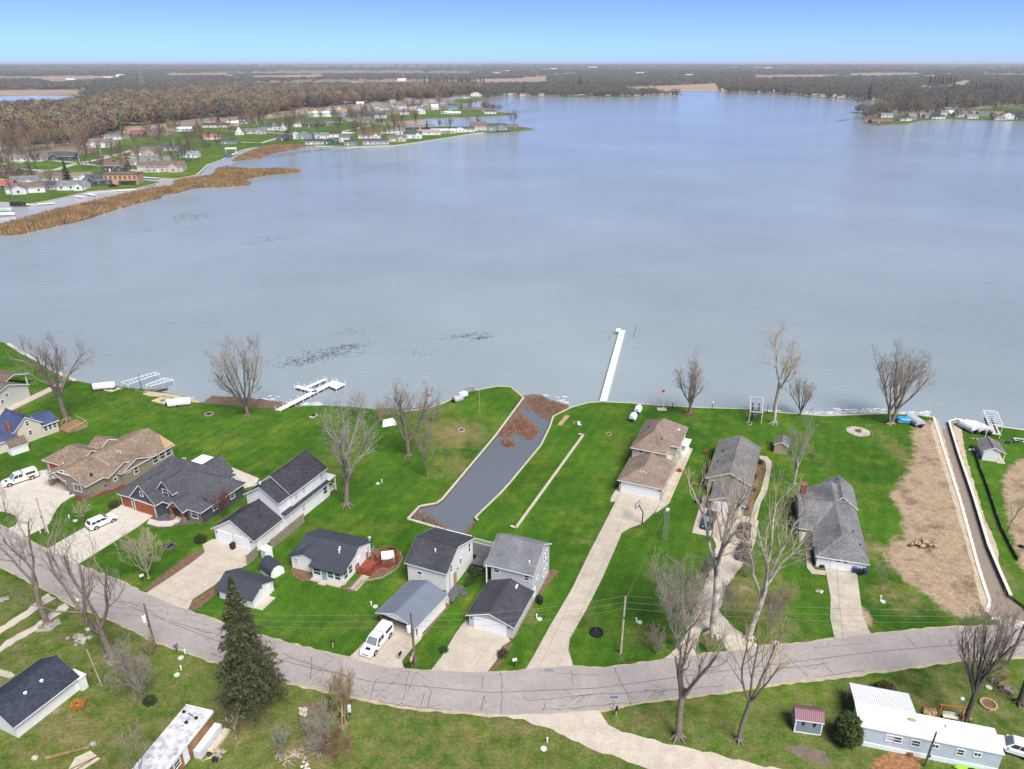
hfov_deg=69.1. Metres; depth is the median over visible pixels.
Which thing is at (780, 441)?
garden shed
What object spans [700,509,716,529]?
suv
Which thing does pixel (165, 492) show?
window
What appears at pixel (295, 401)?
dock
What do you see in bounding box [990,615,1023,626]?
rubble wall
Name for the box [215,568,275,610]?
garage
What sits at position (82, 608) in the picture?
overhead wire
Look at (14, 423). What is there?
beige house
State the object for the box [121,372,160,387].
boat lift
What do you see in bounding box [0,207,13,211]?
beached boat
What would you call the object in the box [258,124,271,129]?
lake house
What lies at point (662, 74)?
distant woods
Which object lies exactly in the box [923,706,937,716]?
grass heap
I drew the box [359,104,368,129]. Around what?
bare tree
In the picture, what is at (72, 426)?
timber deck
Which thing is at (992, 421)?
boat lift
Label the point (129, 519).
driveway
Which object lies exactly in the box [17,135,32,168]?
bare tree
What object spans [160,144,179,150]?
lake house
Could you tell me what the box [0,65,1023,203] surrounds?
ground
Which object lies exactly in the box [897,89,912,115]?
bare tree
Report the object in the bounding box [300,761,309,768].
rubbish heap
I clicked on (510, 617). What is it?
overhead wire
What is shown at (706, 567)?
bare shrub
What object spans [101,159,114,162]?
shed
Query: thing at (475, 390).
seawall
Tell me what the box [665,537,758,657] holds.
gravel drive
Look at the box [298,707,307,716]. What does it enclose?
broken slab
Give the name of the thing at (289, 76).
field
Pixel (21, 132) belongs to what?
bare tree
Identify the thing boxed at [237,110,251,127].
bare tree
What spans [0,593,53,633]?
gravel track
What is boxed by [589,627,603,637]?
ground ring
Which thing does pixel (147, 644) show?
bare shrub
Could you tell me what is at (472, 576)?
hedge
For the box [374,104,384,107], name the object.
lake house
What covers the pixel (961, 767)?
kayak
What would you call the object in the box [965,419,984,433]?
covered boat
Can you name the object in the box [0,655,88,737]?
white bungalow
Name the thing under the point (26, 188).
lake house
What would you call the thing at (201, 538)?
garden bush
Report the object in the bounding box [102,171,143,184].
apartment house
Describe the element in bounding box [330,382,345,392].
dock
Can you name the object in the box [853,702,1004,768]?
mobile home
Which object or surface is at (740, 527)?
suv
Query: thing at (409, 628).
utility pole
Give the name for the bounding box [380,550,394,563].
hot tub
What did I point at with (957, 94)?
woods
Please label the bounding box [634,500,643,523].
basketball hoop
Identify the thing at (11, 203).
black boat
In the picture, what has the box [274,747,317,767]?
brush heap
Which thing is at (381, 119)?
bare tree
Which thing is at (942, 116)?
lake house
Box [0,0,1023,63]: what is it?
sky
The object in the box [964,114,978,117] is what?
lake house
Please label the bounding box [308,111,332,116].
pole barn
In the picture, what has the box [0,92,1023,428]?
lake water
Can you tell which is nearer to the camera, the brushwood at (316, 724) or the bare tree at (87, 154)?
the brushwood at (316, 724)
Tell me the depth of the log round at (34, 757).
81.20 m
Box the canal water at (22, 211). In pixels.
[0,148,255,223]
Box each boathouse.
[219,140,238,143]
[343,140,356,145]
[977,436,1006,463]
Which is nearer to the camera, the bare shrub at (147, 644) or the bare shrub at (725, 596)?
the bare shrub at (147, 644)
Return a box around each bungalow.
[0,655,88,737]
[41,428,174,498]
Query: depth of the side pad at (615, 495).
130.91 m
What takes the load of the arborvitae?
on the ground at (894, 478)
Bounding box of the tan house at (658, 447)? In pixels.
[617,418,691,500]
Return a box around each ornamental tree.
[202,483,231,518]
[585,605,596,629]
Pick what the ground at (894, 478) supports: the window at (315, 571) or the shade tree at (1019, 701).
the shade tree at (1019, 701)
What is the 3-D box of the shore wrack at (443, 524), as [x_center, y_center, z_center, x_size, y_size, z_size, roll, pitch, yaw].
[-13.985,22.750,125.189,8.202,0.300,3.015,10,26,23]
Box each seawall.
[0,182,161,204]
[6,343,76,380]
[146,147,256,179]
[315,131,491,147]
[402,386,522,411]
[407,397,523,528]
[474,407,571,520]
[572,401,931,416]
[932,417,991,612]
[948,418,1012,598]
[989,425,1023,429]
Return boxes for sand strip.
[930,419,987,608]
[951,421,998,562]
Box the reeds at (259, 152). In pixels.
[233,143,305,159]
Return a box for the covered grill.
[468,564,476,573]
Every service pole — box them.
[86,647,102,685]
[340,679,349,721]
[923,731,936,766]
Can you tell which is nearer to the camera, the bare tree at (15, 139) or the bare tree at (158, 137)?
the bare tree at (15, 139)
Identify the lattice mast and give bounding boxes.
[662,508,669,541]
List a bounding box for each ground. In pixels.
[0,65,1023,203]
[0,342,1023,768]
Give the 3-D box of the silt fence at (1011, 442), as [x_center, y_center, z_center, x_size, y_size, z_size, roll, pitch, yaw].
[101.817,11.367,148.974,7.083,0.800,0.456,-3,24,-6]
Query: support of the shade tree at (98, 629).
on the ground at (894, 478)
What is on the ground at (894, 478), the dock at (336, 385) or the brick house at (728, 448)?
the brick house at (728, 448)
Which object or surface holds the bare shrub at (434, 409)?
on the ground at (894, 478)
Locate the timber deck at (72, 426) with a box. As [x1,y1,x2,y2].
[58,415,87,433]
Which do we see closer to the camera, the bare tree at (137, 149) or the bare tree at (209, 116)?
the bare tree at (137, 149)
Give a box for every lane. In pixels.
[22,146,159,170]
[77,163,149,171]
[493,710,779,768]
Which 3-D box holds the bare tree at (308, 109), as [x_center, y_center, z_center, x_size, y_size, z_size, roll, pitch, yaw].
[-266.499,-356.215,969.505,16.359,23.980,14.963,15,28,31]
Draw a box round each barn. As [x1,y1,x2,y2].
[129,130,146,136]
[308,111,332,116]
[406,124,433,128]
[452,95,462,98]
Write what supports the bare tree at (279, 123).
on the lawn at (196, 165)
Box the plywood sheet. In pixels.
[69,751,105,768]
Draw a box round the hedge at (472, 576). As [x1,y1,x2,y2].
[464,566,480,585]
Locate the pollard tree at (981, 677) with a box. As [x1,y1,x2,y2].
[948,588,1023,723]
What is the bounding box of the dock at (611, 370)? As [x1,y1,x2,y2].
[599,330,624,402]
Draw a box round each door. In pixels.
[47,462,57,469]
[120,495,133,508]
[133,499,156,516]
[217,530,231,543]
[234,535,249,550]
[257,537,262,549]
[266,582,271,595]
[274,566,280,577]
[321,570,326,579]
[357,555,360,566]
[453,571,456,584]
[474,616,505,636]
[621,481,646,496]
[646,487,659,499]
[712,500,741,516]
[830,560,864,572]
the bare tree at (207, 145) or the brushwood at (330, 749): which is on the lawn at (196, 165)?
the bare tree at (207, 145)
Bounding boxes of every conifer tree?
[61,158,72,179]
[866,84,871,100]
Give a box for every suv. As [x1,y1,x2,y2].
[85,513,117,530]
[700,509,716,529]
[736,542,751,559]
[738,522,751,538]
[997,734,1023,758]
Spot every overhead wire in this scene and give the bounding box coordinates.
[0,595,137,615]
[2,584,138,603]
[4,590,144,610]
[146,604,394,615]
[146,610,406,621]
[153,617,392,627]
[425,602,622,620]
[453,609,619,626]
[460,596,620,613]
[625,608,983,622]
[629,602,1019,615]
[634,596,993,609]
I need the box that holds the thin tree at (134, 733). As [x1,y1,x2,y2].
[110,717,154,768]
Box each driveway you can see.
[0,469,74,536]
[48,504,151,564]
[145,539,249,609]
[349,617,422,667]
[431,621,509,672]
[526,492,659,668]
[825,567,870,638]
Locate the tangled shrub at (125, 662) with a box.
[101,631,156,702]
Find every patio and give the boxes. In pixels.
[104,387,120,391]
[232,468,258,487]
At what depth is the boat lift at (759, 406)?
160.54 m
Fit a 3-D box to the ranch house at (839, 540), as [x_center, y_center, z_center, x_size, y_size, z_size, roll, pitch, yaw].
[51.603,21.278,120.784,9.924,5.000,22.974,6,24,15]
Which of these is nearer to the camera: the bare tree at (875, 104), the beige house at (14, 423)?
the beige house at (14, 423)
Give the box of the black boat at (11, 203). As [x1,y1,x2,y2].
[9,201,26,205]
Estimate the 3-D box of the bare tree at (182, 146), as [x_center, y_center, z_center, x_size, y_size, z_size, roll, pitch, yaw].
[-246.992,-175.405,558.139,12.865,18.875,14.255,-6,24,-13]
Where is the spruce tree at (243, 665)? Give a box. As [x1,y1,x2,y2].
[211,574,291,733]
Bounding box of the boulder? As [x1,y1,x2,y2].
[89,741,96,746]
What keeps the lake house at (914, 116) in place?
on the ground at (185, 122)
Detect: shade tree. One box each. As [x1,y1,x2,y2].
[0,500,53,628]
[4,324,96,423]
[11,502,132,661]
[204,329,268,417]
[312,387,383,508]
[376,379,443,458]
[671,345,707,415]
[783,375,817,415]
[870,337,936,424]
[1011,608,1023,708]
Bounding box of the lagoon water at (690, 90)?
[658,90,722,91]
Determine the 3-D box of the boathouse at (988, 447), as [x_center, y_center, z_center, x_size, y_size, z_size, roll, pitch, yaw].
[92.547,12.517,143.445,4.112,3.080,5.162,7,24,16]
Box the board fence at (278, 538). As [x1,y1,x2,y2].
[246,513,304,564]
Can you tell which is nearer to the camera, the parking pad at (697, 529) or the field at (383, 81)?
the parking pad at (697, 529)
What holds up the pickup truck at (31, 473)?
on the driveway at (39, 488)
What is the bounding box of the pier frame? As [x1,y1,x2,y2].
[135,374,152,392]
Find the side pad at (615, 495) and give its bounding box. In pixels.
[611,486,619,501]
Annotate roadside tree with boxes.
[666,593,733,743]
[715,592,807,745]
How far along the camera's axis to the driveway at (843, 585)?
104.39 m
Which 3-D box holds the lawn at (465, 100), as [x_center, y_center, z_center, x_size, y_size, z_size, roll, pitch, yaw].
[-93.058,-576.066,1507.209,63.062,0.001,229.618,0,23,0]
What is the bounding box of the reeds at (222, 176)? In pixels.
[0,165,300,233]
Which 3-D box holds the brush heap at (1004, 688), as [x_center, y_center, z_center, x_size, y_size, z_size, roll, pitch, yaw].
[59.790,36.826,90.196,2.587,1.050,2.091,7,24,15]
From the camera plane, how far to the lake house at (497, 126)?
835.24 m
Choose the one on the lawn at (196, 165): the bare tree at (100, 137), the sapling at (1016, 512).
the bare tree at (100, 137)
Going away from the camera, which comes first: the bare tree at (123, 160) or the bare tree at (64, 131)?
the bare tree at (123, 160)
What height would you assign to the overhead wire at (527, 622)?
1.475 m
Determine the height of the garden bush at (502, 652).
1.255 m
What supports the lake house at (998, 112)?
on the ground at (185, 122)
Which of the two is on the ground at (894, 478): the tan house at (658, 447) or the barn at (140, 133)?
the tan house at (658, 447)
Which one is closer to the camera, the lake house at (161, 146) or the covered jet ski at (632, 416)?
the covered jet ski at (632, 416)
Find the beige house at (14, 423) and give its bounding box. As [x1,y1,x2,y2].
[0,408,58,453]
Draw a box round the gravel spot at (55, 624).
[36,619,60,631]
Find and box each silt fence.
[971,443,1017,559]
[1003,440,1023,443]
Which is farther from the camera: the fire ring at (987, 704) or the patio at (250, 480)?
the patio at (250, 480)
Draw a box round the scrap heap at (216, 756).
[202,747,227,761]
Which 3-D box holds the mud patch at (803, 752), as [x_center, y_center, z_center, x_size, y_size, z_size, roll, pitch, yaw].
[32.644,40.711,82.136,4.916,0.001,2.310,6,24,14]
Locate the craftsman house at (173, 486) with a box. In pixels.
[116,454,246,524]
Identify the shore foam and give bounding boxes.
[193,395,930,415]
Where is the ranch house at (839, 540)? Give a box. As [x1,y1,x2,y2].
[794,475,869,572]
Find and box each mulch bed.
[74,496,90,501]
[93,482,130,497]
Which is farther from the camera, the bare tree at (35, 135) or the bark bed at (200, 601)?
the bare tree at (35, 135)
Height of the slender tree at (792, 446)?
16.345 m
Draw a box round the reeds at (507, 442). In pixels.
[502,437,514,446]
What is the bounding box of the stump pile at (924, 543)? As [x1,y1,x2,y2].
[907,537,937,549]
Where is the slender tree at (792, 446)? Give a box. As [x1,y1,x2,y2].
[784,408,817,484]
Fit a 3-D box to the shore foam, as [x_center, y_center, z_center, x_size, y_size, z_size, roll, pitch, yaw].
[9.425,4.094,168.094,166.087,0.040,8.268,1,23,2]
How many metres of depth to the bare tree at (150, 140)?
639.90 m
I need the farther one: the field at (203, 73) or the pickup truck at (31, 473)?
the field at (203, 73)
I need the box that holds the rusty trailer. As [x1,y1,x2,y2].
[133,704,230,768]
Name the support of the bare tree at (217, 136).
on the lawn at (196, 165)
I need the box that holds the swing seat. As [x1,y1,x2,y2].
[936,704,966,721]
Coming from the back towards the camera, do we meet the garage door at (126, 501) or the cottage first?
the garage door at (126, 501)
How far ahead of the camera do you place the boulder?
82.89 m
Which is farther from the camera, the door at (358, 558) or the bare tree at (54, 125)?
the bare tree at (54, 125)
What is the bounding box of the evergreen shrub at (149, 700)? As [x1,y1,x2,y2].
[142,694,157,706]
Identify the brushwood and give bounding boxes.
[293,694,340,758]
[314,719,352,763]
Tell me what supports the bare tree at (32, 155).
on the lawn at (196, 165)
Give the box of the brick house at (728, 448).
[706,435,760,516]
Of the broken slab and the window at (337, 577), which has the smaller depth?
the broken slab
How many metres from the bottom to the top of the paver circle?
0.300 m
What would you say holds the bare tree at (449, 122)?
on the lawn at (196, 165)
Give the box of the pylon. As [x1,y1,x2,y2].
[137,69,144,83]
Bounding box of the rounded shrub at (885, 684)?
[872,679,896,690]
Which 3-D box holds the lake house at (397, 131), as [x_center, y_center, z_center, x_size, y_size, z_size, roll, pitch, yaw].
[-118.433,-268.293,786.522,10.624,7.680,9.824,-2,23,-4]
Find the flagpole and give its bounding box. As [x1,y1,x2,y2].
[658,390,664,407]
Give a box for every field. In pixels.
[0,90,82,94]
[30,76,115,78]
[124,124,172,131]
[167,73,227,74]
[253,75,321,77]
[282,108,346,115]
[331,81,428,82]
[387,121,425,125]
[473,77,546,82]
[629,83,718,90]
[756,75,826,77]
[850,73,918,74]
[948,80,968,85]
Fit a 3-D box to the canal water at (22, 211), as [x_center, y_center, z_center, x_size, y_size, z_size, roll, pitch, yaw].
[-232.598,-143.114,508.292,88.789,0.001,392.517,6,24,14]
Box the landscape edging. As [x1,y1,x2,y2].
[346,551,402,590]
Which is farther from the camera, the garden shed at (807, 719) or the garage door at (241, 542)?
the garage door at (241, 542)
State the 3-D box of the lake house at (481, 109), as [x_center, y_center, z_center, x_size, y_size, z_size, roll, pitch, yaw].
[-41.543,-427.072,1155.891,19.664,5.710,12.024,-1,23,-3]
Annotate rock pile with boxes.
[0,596,9,602]
[37,620,60,628]
[65,633,92,645]
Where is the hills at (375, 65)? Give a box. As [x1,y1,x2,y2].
[125,64,1003,66]
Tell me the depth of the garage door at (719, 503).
125.40 m
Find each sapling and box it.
[0,478,8,519]
[71,499,91,522]
[111,525,170,578]
[223,709,244,737]
[874,554,895,588]
[1007,497,1023,531]
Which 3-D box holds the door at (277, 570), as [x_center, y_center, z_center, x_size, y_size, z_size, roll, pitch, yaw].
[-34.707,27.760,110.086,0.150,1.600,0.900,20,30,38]
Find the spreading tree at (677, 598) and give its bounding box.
[645,547,724,648]
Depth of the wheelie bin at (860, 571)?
110.40 m
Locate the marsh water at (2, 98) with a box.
[0,96,78,102]
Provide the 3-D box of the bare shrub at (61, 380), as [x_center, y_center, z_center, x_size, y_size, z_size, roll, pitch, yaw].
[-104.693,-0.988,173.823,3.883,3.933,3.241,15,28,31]
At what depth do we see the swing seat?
85.93 m
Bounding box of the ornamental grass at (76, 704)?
[69,698,85,711]
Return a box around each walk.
[0,669,14,678]
[147,516,180,526]
[351,575,368,590]
[655,448,692,512]
[752,456,771,519]
[804,539,825,574]
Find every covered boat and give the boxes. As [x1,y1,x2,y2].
[91,381,115,389]
[165,397,191,406]
[896,416,910,423]
[905,412,924,427]
[956,418,977,433]
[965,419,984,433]
[972,420,992,434]
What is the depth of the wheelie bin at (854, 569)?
110.79 m
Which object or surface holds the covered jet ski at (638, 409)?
on the ground at (894, 478)
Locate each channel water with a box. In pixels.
[420,408,550,533]
[942,429,1023,620]
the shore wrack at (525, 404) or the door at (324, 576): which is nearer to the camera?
the door at (324, 576)
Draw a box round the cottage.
[288,528,372,587]
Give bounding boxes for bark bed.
[145,549,202,590]
[188,587,218,609]
[291,568,312,580]
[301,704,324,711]
[340,548,400,591]
[422,584,460,636]
[488,642,513,671]
[511,569,559,639]
[743,461,765,516]
[811,544,824,569]
[919,703,932,709]
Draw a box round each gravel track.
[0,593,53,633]
[0,603,68,651]
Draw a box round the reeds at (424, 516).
[413,510,442,526]
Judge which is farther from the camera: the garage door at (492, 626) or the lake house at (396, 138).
the lake house at (396, 138)
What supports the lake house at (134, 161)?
on the lawn at (196, 165)
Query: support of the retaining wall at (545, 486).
on the ground at (894, 478)
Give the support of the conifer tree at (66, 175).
on the lawn at (196, 165)
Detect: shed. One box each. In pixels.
[3,435,28,455]
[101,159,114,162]
[259,544,272,557]
[259,555,284,577]
[773,434,790,454]
[791,704,824,735]
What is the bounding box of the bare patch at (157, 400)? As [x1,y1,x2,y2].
[151,397,171,403]
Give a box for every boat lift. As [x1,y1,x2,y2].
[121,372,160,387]
[146,378,174,388]
[150,384,167,390]
[225,147,236,151]
[748,396,763,422]
[980,410,1002,437]
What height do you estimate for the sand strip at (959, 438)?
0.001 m
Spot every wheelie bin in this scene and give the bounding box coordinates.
[229,541,236,549]
[536,594,543,604]
[852,566,857,572]
[857,568,862,575]
[862,567,867,574]
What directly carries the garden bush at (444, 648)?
on the ground at (894, 478)
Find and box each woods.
[0,63,1023,89]
[0,81,1023,118]
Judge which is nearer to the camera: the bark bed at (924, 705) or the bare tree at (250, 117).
the bark bed at (924, 705)
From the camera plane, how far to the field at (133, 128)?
861.24 m
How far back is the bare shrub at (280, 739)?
81.00 m
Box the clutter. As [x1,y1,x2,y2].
[968,447,979,455]
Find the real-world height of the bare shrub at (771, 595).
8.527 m
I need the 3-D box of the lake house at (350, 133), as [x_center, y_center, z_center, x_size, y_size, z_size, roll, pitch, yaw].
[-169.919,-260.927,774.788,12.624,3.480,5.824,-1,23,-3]
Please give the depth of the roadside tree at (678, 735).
79.85 m
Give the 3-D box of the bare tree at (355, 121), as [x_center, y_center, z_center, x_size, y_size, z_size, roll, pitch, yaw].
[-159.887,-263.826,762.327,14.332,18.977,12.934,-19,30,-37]
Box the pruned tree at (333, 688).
[317,660,354,722]
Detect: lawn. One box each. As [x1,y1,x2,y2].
[0,115,529,202]
[374,109,509,121]
[448,98,481,102]
[563,95,627,96]
[865,107,1023,123]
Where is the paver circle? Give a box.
[846,426,869,436]
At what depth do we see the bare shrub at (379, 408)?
156.20 m
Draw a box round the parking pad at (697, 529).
[692,495,758,541]
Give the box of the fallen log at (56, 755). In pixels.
[45,746,89,759]
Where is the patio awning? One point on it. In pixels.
(886, 698)
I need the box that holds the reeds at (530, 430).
[498,416,538,438]
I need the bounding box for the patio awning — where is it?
[847,682,915,712]
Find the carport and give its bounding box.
[375,580,447,638]
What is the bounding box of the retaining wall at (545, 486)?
[510,433,583,529]
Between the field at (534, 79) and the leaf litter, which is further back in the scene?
the field at (534, 79)
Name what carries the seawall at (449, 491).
on the ground at (894, 478)
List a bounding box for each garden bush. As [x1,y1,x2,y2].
[107,499,119,507]
[193,533,207,543]
[404,662,411,667]
[440,645,448,652]
[497,647,509,658]
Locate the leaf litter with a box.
[872,752,920,768]
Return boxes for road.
[0,526,1023,713]
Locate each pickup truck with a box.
[0,466,38,486]
[360,619,393,657]
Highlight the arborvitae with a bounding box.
[832,710,865,748]
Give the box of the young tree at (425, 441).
[413,420,441,477]
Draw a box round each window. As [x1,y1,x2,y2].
[73,483,81,492]
[133,466,138,474]
[152,455,158,463]
[159,452,165,460]
[161,488,168,495]
[165,448,171,456]
[191,511,198,518]
[293,557,298,564]
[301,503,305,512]
[313,568,320,575]
[323,485,327,494]
[327,572,333,578]
[334,573,340,580]
[344,568,348,580]
[348,563,352,574]
[493,567,499,573]
[523,575,529,581]
[885,734,894,741]
[893,736,902,743]
[910,739,921,747]
[932,744,939,749]
[955,748,965,756]
[973,752,981,757]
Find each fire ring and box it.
[204,412,213,415]
[979,697,997,710]
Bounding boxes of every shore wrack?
[204,396,301,408]
[411,512,447,528]
[465,518,474,532]
[497,408,539,439]
[518,394,568,420]
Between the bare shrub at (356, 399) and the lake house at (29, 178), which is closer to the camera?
the bare shrub at (356, 399)
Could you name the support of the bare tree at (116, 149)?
on the lawn at (196, 165)
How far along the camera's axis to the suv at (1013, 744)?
81.64 m
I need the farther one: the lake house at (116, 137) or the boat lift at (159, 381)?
the lake house at (116, 137)
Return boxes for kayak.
[954,765,977,768]
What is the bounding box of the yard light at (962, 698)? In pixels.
[954,697,964,719]
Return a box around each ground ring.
[162,542,175,550]
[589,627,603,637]
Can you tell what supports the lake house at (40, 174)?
on the lawn at (196, 165)
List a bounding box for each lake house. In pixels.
[0,167,22,175]
[0,179,17,189]
[4,181,47,194]
[8,155,25,161]
[8,175,42,182]
[23,172,51,180]
[26,155,47,161]
[35,181,56,189]
[38,151,66,158]
[47,152,79,160]
[51,172,69,180]
[55,180,90,190]
[69,172,93,179]
[84,174,112,185]
[86,138,113,147]
[101,162,130,171]
[103,134,124,139]
[129,158,149,164]
[130,147,162,155]
[136,161,149,169]
[139,155,172,160]
[149,160,186,171]
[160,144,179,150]
[174,127,193,131]
[180,151,200,157]
[202,123,229,127]
[202,134,220,139]
[226,121,240,125]
[235,125,245,134]
[243,128,267,133]
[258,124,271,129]
[272,122,287,130]
[276,134,292,140]
[292,121,301,126]
[292,131,300,138]
[297,130,313,138]
[301,121,324,126]
[304,139,323,144]
[314,132,328,138]
[323,130,341,137]
[324,121,342,124]
[324,137,338,143]
[328,106,340,109]
[339,134,349,141]
[343,132,354,135]
[345,115,358,120]
[358,131,380,138]
[362,138,388,144]
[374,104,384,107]
[374,113,386,117]
[379,106,390,109]
[381,128,393,133]
[387,135,405,141]
[395,127,404,134]
[398,104,406,108]
[403,131,421,138]
[415,107,425,113]
[417,129,440,134]
[429,98,435,102]
[431,104,437,109]
[440,128,454,132]
[448,104,457,109]
[448,111,460,113]
[449,98,454,102]
[455,126,465,132]
[461,126,474,131]
[470,122,486,130]
[471,92,481,95]
[479,108,491,111]
[484,110,496,113]
[486,123,506,130]
[506,124,518,129]
[868,118,893,122]
[878,113,892,116]
[895,116,911,120]
[905,113,917,119]
[922,113,935,117]
[929,114,945,118]
[941,110,948,115]
[951,111,967,116]
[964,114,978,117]
[976,111,990,115]
[990,111,1001,116]
[991,116,1005,119]
[997,112,1014,118]
[1005,110,1023,118]
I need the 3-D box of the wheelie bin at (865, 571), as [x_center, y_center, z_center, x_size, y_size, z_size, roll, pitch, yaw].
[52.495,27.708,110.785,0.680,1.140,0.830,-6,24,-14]
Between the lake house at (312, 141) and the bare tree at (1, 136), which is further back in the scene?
the lake house at (312, 141)
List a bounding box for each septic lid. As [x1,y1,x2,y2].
[174,665,181,676]
[178,649,185,659]
[540,737,547,751]
[985,678,993,689]
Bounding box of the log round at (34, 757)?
[31,755,38,760]
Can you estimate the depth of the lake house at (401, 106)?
1216.74 m
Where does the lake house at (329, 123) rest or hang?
on the lawn at (196, 165)
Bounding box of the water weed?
[120,104,847,369]
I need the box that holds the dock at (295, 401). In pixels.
[275,377,337,411]
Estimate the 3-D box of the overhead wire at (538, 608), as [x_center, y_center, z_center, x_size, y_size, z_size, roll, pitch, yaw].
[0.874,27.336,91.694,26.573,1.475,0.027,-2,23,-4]
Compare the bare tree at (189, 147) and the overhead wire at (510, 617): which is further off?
the bare tree at (189, 147)
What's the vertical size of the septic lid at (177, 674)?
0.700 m
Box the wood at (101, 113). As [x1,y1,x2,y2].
[0,81,484,143]
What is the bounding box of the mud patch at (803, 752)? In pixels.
[784,744,831,765]
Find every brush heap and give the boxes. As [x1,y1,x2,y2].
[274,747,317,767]
[299,736,327,752]
[991,679,1016,695]
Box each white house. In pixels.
[211,449,336,550]
[404,527,493,603]
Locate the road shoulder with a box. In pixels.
[0,524,1023,717]
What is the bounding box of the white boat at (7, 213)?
[0,212,15,215]
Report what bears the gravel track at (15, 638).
on the ground at (894, 478)
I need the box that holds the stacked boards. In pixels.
[557,415,568,425]
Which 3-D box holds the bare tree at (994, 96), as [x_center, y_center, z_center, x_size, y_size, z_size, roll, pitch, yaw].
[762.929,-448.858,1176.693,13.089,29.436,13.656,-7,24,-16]
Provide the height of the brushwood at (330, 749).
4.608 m
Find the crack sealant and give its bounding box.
[1,535,1016,713]
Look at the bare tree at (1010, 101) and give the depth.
1164.76 m
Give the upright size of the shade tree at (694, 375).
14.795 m
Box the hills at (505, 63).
[0,63,1023,63]
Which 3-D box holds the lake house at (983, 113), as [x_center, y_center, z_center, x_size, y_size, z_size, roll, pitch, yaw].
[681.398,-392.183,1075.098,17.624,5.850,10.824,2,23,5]
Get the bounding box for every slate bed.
[148,519,194,527]
[152,513,169,520]
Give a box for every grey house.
[0,370,61,414]
[465,533,551,638]
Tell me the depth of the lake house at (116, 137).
737.56 m
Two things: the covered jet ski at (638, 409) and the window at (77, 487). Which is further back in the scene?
the covered jet ski at (638, 409)
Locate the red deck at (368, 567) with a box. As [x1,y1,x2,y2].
[356,545,398,576]
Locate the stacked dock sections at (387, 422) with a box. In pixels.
[382,418,397,426]
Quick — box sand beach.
[143,391,200,401]
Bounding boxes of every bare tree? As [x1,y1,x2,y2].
[0,124,14,151]
[0,127,4,154]
[0,148,19,198]
[3,142,13,162]
[3,163,21,175]
[7,133,22,151]
[8,129,24,147]
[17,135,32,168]
[18,128,31,151]
[18,145,44,171]
[18,161,32,174]
[23,122,32,135]
[31,132,39,149]
[36,133,50,150]
[38,128,48,147]
[40,164,53,190]
[44,119,57,143]
[45,127,56,147]
[53,123,69,146]
[63,121,87,164]
[72,123,87,153]
[72,126,97,169]
[77,141,97,167]
[88,141,99,160]
[93,136,102,153]
[94,153,103,172]
[104,135,112,158]
[109,140,122,160]
[114,123,126,145]
[115,148,131,170]
[129,137,140,161]
[138,116,153,143]
[145,135,155,146]
[149,141,169,160]
[151,117,166,143]
[152,128,160,144]
[160,119,177,153]
[160,140,181,160]
[171,114,180,136]
[173,138,190,157]
[175,145,188,160]
[178,128,195,149]
[185,135,200,160]
[188,125,200,143]
[192,118,206,142]
[196,130,206,146]
[199,140,211,153]
[204,127,209,145]
[207,112,213,124]
[212,131,223,152]
[213,116,223,132]
[219,114,234,139]
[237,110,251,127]
[238,107,244,119]
[246,109,257,127]
[265,112,282,134]
[271,102,281,114]
[277,110,295,141]
[286,107,295,130]
[296,101,303,114]
[302,102,313,116]
[311,115,320,138]
[333,114,343,133]
[346,105,358,128]
[346,121,358,138]
[349,119,360,133]
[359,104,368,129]
[359,122,367,136]
[364,110,374,122]
[373,112,385,124]
[390,110,398,134]
[393,118,406,134]
[409,109,418,130]
[445,115,453,129]
[464,108,470,121]
[509,111,518,123]
[854,92,866,111]
[862,99,876,119]
[869,99,879,117]
[887,92,897,117]
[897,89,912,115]
[901,100,916,120]
[915,99,925,117]
[991,93,999,109]
[1003,97,1011,110]
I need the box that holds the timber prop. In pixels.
[341,698,342,726]
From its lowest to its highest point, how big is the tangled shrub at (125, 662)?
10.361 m
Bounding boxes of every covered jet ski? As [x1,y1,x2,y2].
[451,395,463,402]
[457,391,468,396]
[629,412,636,421]
[634,404,641,413]
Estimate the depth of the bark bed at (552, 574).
108.46 m
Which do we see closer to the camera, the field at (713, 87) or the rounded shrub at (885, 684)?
the rounded shrub at (885, 684)
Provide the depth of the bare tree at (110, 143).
564.67 m
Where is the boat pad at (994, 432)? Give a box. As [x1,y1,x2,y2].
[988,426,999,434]
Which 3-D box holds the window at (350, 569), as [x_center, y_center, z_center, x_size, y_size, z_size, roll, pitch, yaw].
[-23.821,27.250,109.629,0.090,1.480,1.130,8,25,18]
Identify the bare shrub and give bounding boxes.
[58,374,71,384]
[134,632,156,656]
[270,721,292,752]
[343,390,370,416]
[372,397,393,421]
[424,396,443,421]
[645,621,669,653]
[697,631,717,650]
[699,546,716,591]
[719,578,739,616]
[738,542,760,577]
[746,410,761,419]
[761,583,787,634]
[776,577,803,609]
[989,663,1010,683]
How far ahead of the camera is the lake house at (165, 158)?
564.61 m
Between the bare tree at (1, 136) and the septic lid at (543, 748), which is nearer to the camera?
the septic lid at (543, 748)
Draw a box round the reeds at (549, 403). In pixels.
[525,396,566,418]
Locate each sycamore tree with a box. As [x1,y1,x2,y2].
[676,445,759,639]
[732,462,818,642]
[754,319,805,424]
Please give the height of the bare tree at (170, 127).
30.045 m
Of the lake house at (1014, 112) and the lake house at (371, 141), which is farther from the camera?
the lake house at (1014, 112)
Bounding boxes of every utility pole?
[36,498,46,531]
[141,603,155,647]
[406,613,416,666]
[619,595,625,653]
[1006,625,1023,664]
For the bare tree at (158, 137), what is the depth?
651.43 m

